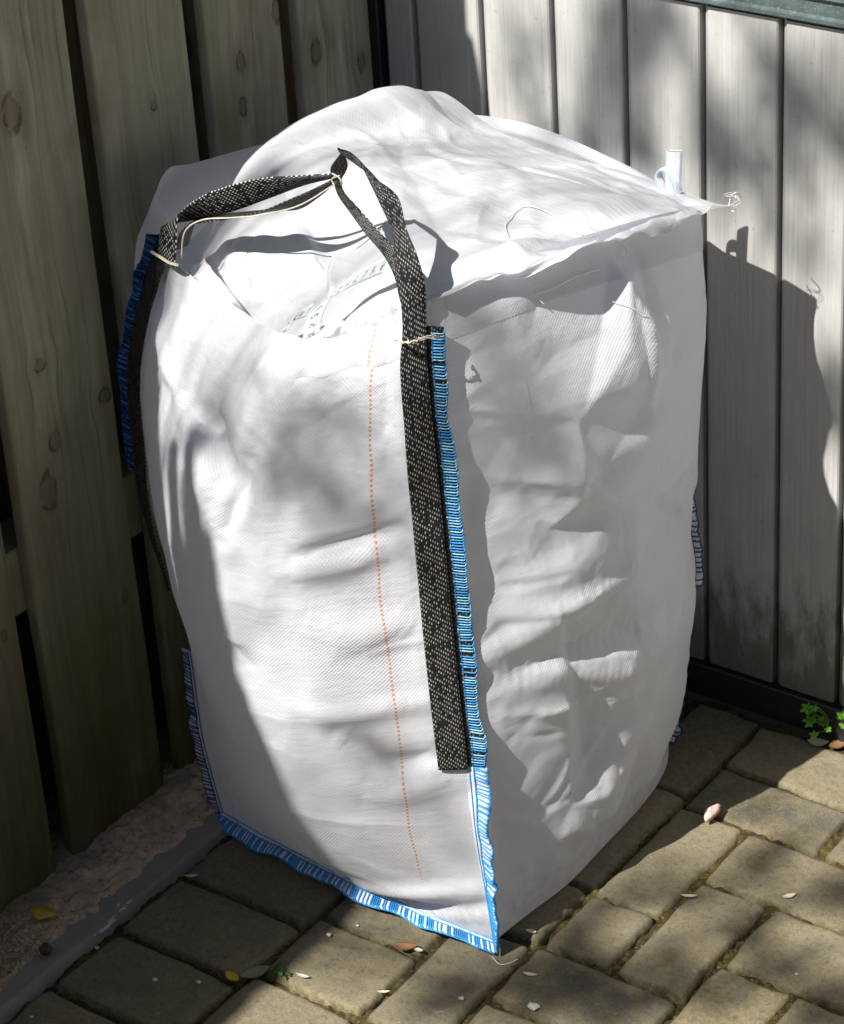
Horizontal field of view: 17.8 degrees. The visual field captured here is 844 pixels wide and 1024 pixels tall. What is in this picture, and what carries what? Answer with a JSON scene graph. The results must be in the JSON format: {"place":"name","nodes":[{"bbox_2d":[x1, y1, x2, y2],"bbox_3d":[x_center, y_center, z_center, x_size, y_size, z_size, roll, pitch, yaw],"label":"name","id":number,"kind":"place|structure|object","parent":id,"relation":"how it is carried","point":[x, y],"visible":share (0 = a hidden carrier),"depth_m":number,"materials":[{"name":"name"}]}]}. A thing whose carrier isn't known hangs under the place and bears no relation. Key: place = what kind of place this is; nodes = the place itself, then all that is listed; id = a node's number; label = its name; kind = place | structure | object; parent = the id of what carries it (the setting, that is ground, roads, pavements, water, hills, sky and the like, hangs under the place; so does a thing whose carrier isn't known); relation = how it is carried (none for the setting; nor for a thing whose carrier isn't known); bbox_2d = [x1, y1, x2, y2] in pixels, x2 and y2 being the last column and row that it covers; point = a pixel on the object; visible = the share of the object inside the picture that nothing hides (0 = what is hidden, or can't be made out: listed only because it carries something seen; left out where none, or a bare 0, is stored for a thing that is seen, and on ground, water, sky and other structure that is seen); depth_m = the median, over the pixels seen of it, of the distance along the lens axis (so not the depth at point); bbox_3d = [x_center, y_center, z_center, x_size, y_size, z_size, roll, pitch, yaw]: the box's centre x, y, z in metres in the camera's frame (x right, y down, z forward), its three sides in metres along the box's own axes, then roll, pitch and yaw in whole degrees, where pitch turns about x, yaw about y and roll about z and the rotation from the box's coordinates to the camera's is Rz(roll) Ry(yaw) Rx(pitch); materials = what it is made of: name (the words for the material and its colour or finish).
{"place":"outdoors","nodes":[
{"label":"outdoors","id":0,"kind":"place"},
{"bbox_2d":[10,704,843,1023],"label":"paving","id":1,"kind":"structure","parent":0,"point":[682,950],"depth_m":2.60,"materials":[{"name":"stone"}]},
{"bbox_2d":[185,874,198,876],"bbox_3d":[-0.232,0.366,2.706,0.012,0.002,0.008,17,36,32],"label":"petal","id":2,"kind":"object","parent":1,"relation":"on","point":[191,875],"visible":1,"depth_m":2.71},
{"bbox_2d":[225,971,238,980],"bbox_3d":[-0.181,0.443,2.566,0.019,0.002,0.010,17,36,32],"label":"fallen leaf","id":3,"kind":"object","parent":1,"relation":"on","point":[232,976],"visible":1,"depth_m":2.57,"materials":[{"name":"yellow plant"}]},
{"bbox_2d":[240,966,269,977],"bbox_3d":[-0.160,0.439,2.569,0.018,0.002,0.027,17,36,32],"label":"fallen leaf","id":4,"kind":"object","parent":1,"relation":"on","point":[254,971],"visible":1,"depth_m":2.57,"materials":[{"name":"green plant"}]},
{"bbox_2d":[272,961,291,978],"bbox_3d":[-0.135,0.438,2.570,0.015,0.010,0.024,-24,36,-31],"label":"weed","id":5,"kind":"object","parent":1,"relation":"on","point":[280,972],"visible":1,"depth_m":2.57,"materials":[{"name":"green plant"}]},
{"bbox_2d":[296,973,308,977],"bbox_3d":[-0.114,0.442,2.562,0.014,0.002,0.004,17,36,32],"label":"petal","id":6,"kind":"object","parent":1,"relation":"on","point":[302,975],"visible":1,"depth_m":2.56,"materials":[{"name":"white plant"}]},
{"bbox_2d":[392,942,416,949],"bbox_3d":[-0.017,0.418,2.590,0.022,0.004,0.014,17,36,32],"label":"fallen leaf","id":7,"kind":"object","parent":1,"relation":"on","point":[404,945],"visible":1,"depth_m":2.59,"materials":[{"name":"brown plant"}]},
{"bbox_2d":[413,947,422,951],"bbox_3d":[-0.004,0.420,2.586,0.011,0.002,0.005,17,36,32],"label":"petal","id":8,"kind":"object","parent":1,"relation":"on","point":[417,949],"visible":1,"depth_m":2.59,"materials":[{"name":"white plant"}]},
{"bbox_2d":[7,696,843,1023],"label":"joint moss","id":9,"kind":"object","parent":1,"relation":"on","point":[827,848],"visible":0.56,"depth_m":2.61,"materials":[{"name":"plant"}]},
{"bbox_2d":[117,83,741,964],"bbox_3d":[0.002,-0.042,2.607,0.500,0.782,0.552,17,36,32],"label":"bulk bag","id":10,"kind":"object","parent":1,"relation":"on","point":[411,381],"visible":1,"depth_m":2.44,"materials":[{"name":"white fabric"}]},
{"bbox_2d":[523,972,536,975],"bbox_3d":[0.102,0.437,2.545,0.014,0.002,0.005,17,36,32],"label":"petal","id":11,"kind":"object","parent":1,"relation":"on","point":[530,974],"visible":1,"depth_m":2.55,"materials":[{"name":"white plant"}]},
{"bbox_2d":[526,929,536,932],"bbox_3d":[0.105,0.405,2.600,0.011,0.002,0.005,17,36,32],"label":"petal","id":12,"kind":"object","parent":1,"relation":"on","point":[531,931],"visible":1,"depth_m":2.60,"materials":[{"name":"white plant"}]},
{"bbox_2d":[528,1002,540,1010],"bbox_3d":[0.104,0.460,2.505,0.013,0.007,0.009,17,36,32],"label":"white chip","id":13,"kind":"object","parent":1,"relation":"on","point":[533,1006],"visible":1,"depth_m":2.50,"materials":[{"name":"white stone"}]},
{"bbox_2d":[367,0,843,741],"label":"cladding wall","id":14,"kind":"structure","parent":1,"relation":"on","point":[745,98],"depth_m":2.67,"materials":[{"name":"grey wood"}]},
{"bbox_2d":[681,894,696,896],"bbox_3d":[0.261,0.375,2.632,0.014,0.003,0.008,17,36,32],"label":"petal","id":15,"kind":"object","parent":1,"relation":"on","point":[689,895],"visible":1,"depth_m":2.63,"materials":[{"name":"white plant"}]},
{"bbox_2d":[704,804,720,821],"bbox_3d":[0.294,0.306,2.735,0.012,0.013,0.029,17,36,32],"label":"stone","id":16,"kind":"object","parent":1,"relation":"on","point":[711,812],"visible":1,"depth_m":2.73,"materials":[{"name":"pink stone"}]},
{"bbox_2d":[782,893,795,897],"bbox_3d":[0.358,0.374,2.624,0.009,0.002,0.011,17,36,32],"label":"petal","id":17,"kind":"object","parent":1,"relation":"on","point":[789,895],"visible":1,"depth_m":2.62,"materials":[{"name":"white plant"}]},
{"bbox_2d":[808,738,828,745],"bbox_3d":[0.418,0.243,2.841,0.016,0.004,0.018,-22,35,-29],"label":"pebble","id":18,"kind":"object","parent":1,"relation":"on","point":[818,742],"visible":1,"depth_m":2.84,"materials":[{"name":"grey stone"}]},
{"bbox_2d":[829,740,843,747],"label":"fallen leaf","id":19,"kind":"object","parent":1,"relation":"on","point":[836,744],"visible":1,"depth_m":2.84,"materials":[{"name":"orange plant"}]},
{"bbox_2d":[684,690,843,747],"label":"ground","id":20,"kind":"structure","parent":0,"point":[794,730],"depth_m":2.95,"materials":[{"name":"brown soil"}]},
{"bbox_2d":[0,726,214,991],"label":"mortar strip","id":21,"kind":"object","parent":20,"relation":"on","point":[170,812],"visible":0.24,"depth_m":2.73,"materials":[{"name":"concrete"}]},
{"bbox_2d":[30,904,55,919],"bbox_3d":[-0.372,0.393,2.643,0.022,0.007,0.024,-11,31,-12],"label":"fallen leaf","id":22,"kind":"object","parent":21,"relation":"on","point":[39,913],"visible":1,"depth_m":2.64,"materials":[{"name":"yellow plant"}]},
{"bbox_2d":[39,942,51,955],"bbox_3d":[-0.364,0.422,2.600,0.013,0.012,0.012,17,36,32],"label":"nut","id":23,"kind":"object","parent":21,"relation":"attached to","point":[45,948],"visible":1,"depth_m":2.60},
{"bbox_2d":[0,0,373,912],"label":"timber fence","id":24,"kind":"object","parent":21,"relation":"on","point":[112,112],"visible":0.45,"depth_m":2.59,"materials":[{"name":"wood"}]},
{"bbox_2d":[0,812,228,1023],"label":"kerb","id":25,"kind":"structure","parent":20,"relation":"on","point":[36,977],"depth_m":2.65,"materials":[{"name":"concrete"}]},
{"bbox_2d":[92,914,115,936],"bbox_3d":[-0.310,0.405,2.638,0.009,0.002,0.039,17,36,32],"label":"dropping","id":26,"kind":"object","parent":25,"relation":"on","point":[110,921],"visible":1,"depth_m":2.64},
{"bbox_2d":[116,900,132,911],"bbox_3d":[-0.295,0.389,2.663,0.024,0.002,0.013,-20,34,-26],"label":"dropping","id":27,"kind":"object","parent":25,"relation":"on","point":[129,901],"visible":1,"depth_m":2.66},
{"bbox_2d":[800,702,843,739],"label":"weed","id":28,"kind":"object","parent":20,"relation":"on","point":[808,710],"visible":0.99,"depth_m":2.83,"materials":[{"name":"green plant"}]}
]}

